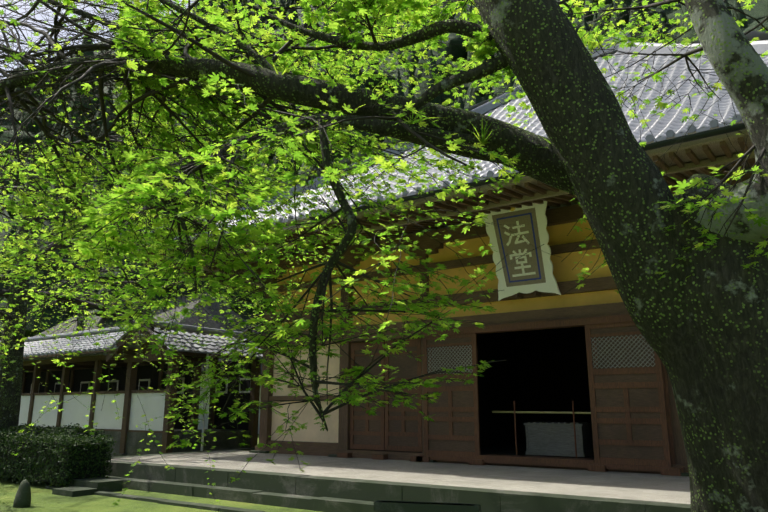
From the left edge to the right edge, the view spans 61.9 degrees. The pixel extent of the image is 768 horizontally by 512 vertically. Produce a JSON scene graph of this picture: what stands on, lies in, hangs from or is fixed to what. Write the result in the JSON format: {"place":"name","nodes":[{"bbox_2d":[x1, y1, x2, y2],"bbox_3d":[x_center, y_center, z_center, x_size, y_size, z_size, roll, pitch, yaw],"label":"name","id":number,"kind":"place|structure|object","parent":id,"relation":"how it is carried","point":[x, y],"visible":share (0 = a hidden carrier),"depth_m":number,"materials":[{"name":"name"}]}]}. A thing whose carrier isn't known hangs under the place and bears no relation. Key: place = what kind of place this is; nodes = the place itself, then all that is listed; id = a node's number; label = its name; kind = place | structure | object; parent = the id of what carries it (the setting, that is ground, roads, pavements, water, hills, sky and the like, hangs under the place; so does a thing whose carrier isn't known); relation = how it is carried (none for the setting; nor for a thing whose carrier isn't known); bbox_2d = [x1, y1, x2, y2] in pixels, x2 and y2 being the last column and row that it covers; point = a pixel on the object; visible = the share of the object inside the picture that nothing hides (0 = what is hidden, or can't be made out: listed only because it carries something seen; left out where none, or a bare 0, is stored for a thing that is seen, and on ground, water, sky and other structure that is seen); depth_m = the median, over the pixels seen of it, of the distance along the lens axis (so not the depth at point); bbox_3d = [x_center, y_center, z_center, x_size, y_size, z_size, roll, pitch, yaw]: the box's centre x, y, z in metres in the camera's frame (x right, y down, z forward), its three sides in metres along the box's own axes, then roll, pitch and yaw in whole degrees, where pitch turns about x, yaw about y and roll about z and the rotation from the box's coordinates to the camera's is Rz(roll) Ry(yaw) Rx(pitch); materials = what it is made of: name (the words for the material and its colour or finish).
{"place":"outdoors","nodes":[
{"label":"outdoors","id":0,"kind":"place"},
{"bbox_2d":[0,0,193,78],"label":"sky","id":1,"kind":"structure","parent":0,"point":[21,10],"materials":[{"name":"white"}]},
{"bbox_2d":[0,434,319,511],"bbox_3d":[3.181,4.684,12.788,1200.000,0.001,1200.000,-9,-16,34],"label":"moss ground","id":2,"kind":"structure","parent":0,"point":[43,499],"depth_m":11.03,"materials":[{"name":"green plant"}]},
{"bbox_2d":[13,479,30,507],"bbox_3d":[-6.043,3.971,10.717,0.318,0.444,0.247,-9,-16,34],"label":"garden rock","id":3,"kind":"object","parent":2,"relation":"on","point":[22,499],"visible":0.92,"depth_m":10.62,"materials":[{"name":"stone"}]},
{"bbox_2d":[0,422,104,437],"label":"hedge","id":4,"kind":"object","parent":2,"relation":"on","point":[62,429],"depth_m":15.94,"materials":[{"name":"green plant"}]},
{"bbox_2d":[0,429,116,487],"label":"hedge","id":5,"kind":"object","parent":2,"relation":"on","point":[65,439],"depth_m":13.40,"materials":[{"name":"green plant"}]},
{"bbox_2d":[0,141,150,430],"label":"back maple trunks","id":6,"kind":"object","parent":2,"relation":"on","point":[10,396],"visible":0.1,"depth_m":17.64,"materials":[{"name":"dark bark"},{"name":"moss"}]},
{"bbox_2d":[52,477,122,496],"bbox_3d":[-5.907,4.539,12.608,1.100,0.200,1.100,-9,-16,34],"label":"step stone","id":7,"kind":"object","parent":2,"relation":"on","point":[85,486],"visible":0.86,"depth_m":12.48,"materials":[{"name":"stone"}]},
{"bbox_2d":[18,329,201,456],"bbox_3d":[-20.922,6.551,29.830,33.600,4.267,3.410,-9,-16,34],"label":"long corridor","id":8,"kind":"object","parent":2,"relation":"on","point":[79,376],"visible":0.31,"depth_m":22.38,"materials":[{"name":"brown wood"}]},
{"bbox_2d":[0,320,186,362],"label":"tiled roof","id":9,"kind":"structure","parent":8,"relation":"attached to","point":[83,341],"depth_m":23.08,"materials":[{"name":"grey tile"}]},
{"bbox_2d":[24,293,263,433],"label":"hall","id":10,"kind":"structure","parent":2,"relation":"on","point":[215,307],"depth_m":40.96,"materials":[{"name":"grey tile"}]},
{"bbox_2d":[105,326,260,456],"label":"corridor gate","id":11,"kind":"structure","parent":2,"relation":"on","point":[155,403],"depth_m":19.59,"materials":[{"name":"brown wood"}]},
{"bbox_2d":[103,320,262,357],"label":"tiled roof","id":12,"kind":"structure","parent":11,"relation":"attached to","point":[212,347],"depth_m":20.10,"materials":[{"name":"grey tile"}]},
{"bbox_2d":[201,354,208,450],"bbox_3d":[-5.375,4.462,19.189,0.065,3.200,0.065,-3,-14,12],"label":"post","id":13,"kind":"object","parent":11,"relation":"attached to","point":[203,424],"visible":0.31,"depth_m":19.07,"materials":[{"name":"grey"}]},
{"bbox_2d":[0,1,520,338],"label":"background trees","id":14,"kind":"object","parent":2,"relation":"on","point":[57,310],"visible":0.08,"depth_m":51.76,"materials":[{"name":"green plant"}]},
{"bbox_2d":[45,447,690,511],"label":"platform stone","id":15,"kind":"object","parent":2,"relation":"on","point":[332,483],"visible":0.79,"depth_m":10.92,"materials":[{"name":"stone"}]},
{"bbox_2d":[0,0,767,511],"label":"maple","id":16,"kind":"object","parent":2,"relation":"on","point":[702,328],"depth_m":4.21,"materials":[{"name":"green plant"}]},
{"bbox_2d":[0,0,767,505],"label":"maple leaves","id":17,"kind":"object","parent":16,"relation":"attached to","point":[142,190],"visible":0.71,"depth_m":4.81,"materials":[{"name":"green plant"}]},
{"bbox_2d":[268,56,550,147],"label":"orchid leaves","id":18,"kind":"object","parent":16,"relation":"on","point":[482,141],"visible":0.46,"depth_m":4.74,"materials":[{"name":"green plant"}]},
{"bbox_2d":[684,0,767,242],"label":"tree trunk","id":19,"kind":"object","parent":16,"relation":"attached to","point":[738,64],"visible":0.75,"depth_m":3.52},
{"bbox_2d":[374,500,480,511],"bbox_3d":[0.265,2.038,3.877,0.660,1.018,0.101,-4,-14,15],"label":"stone step","id":20,"kind":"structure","parent":2,"relation":"on","point":[393,506],"depth_m":3.96,"materials":[{"name":"stone"}]},
{"bbox_2d":[0,119,336,432],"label":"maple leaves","id":21,"kind":"object","parent":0,"point":[84,322],"visible":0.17,"depth_m":18.24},
{"bbox_2d":[0,0,764,270],"bbox_3d":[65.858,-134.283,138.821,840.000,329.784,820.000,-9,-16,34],"label":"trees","id":22,"kind":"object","parent":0,"point":[756,11],"depth_m":175.01,"materials":[{"name":"green plant"}]},
{"bbox_2d":[0,0,767,332],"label":"hill trees","id":23,"kind":"object","parent":22,"relation":"on","point":[454,50],"visible":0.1,"depth_m":165.24,"materials":[{"name":"green plant"}]},
{"bbox_2d":[255,173,750,473],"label":"hall walls","id":24,"kind":"structure","parent":0,"point":[596,295],"depth_m":15.19,"materials":[{"name":"brown wood"}]},
{"bbox_2d":[122,121,754,292],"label":"eave rafters","id":25,"kind":"object","parent":24,"relation":"attached to","point":[698,156],"visible":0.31,"depth_m":12.10,"materials":[{"name":"brown wood"}]},
{"bbox_2d":[309,123,745,219],"bbox_3d":[4.344,-1.884,9.646,14.330,0.435,0.140,-9,-16,34],"label":"gutter","id":26,"kind":"object","parent":25,"relation":"attached to","point":[695,136],"visible":0.33,"depth_m":9.72,"materials":[{"name":"metal"}]},
{"bbox_2d":[170,30,767,254],"bbox_3d":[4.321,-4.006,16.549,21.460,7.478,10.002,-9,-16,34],"label":"hall roof","id":27,"kind":"structure","parent":24,"relation":"on","point":[665,123],"depth_m":15.02,"materials":[{"name":"grey tile"}]},
{"bbox_2d":[139,114,742,244],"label":"hall eave tiles","id":28,"kind":"object","parent":27,"relation":"attached to","point":[693,128],"visible":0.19,"depth_m":11.29,"materials":[{"name":"grey tile"}]},
{"bbox_2d":[120,32,767,239],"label":"hall roof ridges","id":29,"kind":"object","parent":27,"relation":"attached to","point":[760,46],"visible":0.19,"depth_m":19.41,"materials":[{"name":"grey tile"}]},
{"bbox_2d":[337,314,684,475],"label":"wooden doors","id":30,"kind":"structure","parent":24,"relation":"in","point":[631,420],"depth_m":13.38,"materials":[{"name":"brown wood"}]},
{"bbox_2d":[483,201,560,300],"bbox_3d":[2.890,-0.152,13.472,1.623,2.042,0.880,-9,-16,34],"label":"plaque","id":31,"kind":"object","parent":24,"relation":"attached to","point":[530,271],"visible":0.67,"depth_m":13.36,"materials":[{"name":"white paint"}]},
{"bbox_2d":[477,327,593,458],"bbox_3d":[7.198,3.109,19.119,15.460,4.800,13.900,-9,-16,34],"label":"hall interior","id":32,"kind":"object","parent":24,"relation":"in","point":[543,370],"visible":0.08,"depth_m":19.02,"materials":[{"name":"black"}]},
{"bbox_2d":[492,401,593,457],"bbox_3d":[3.671,3.716,13.835,2.500,1.130,0.896,-9,-16,34],"label":"barrier","id":33,"kind":"object","parent":32,"relation":"in","point":[572,439],"visible":0.98,"depth_m":13.59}
]}

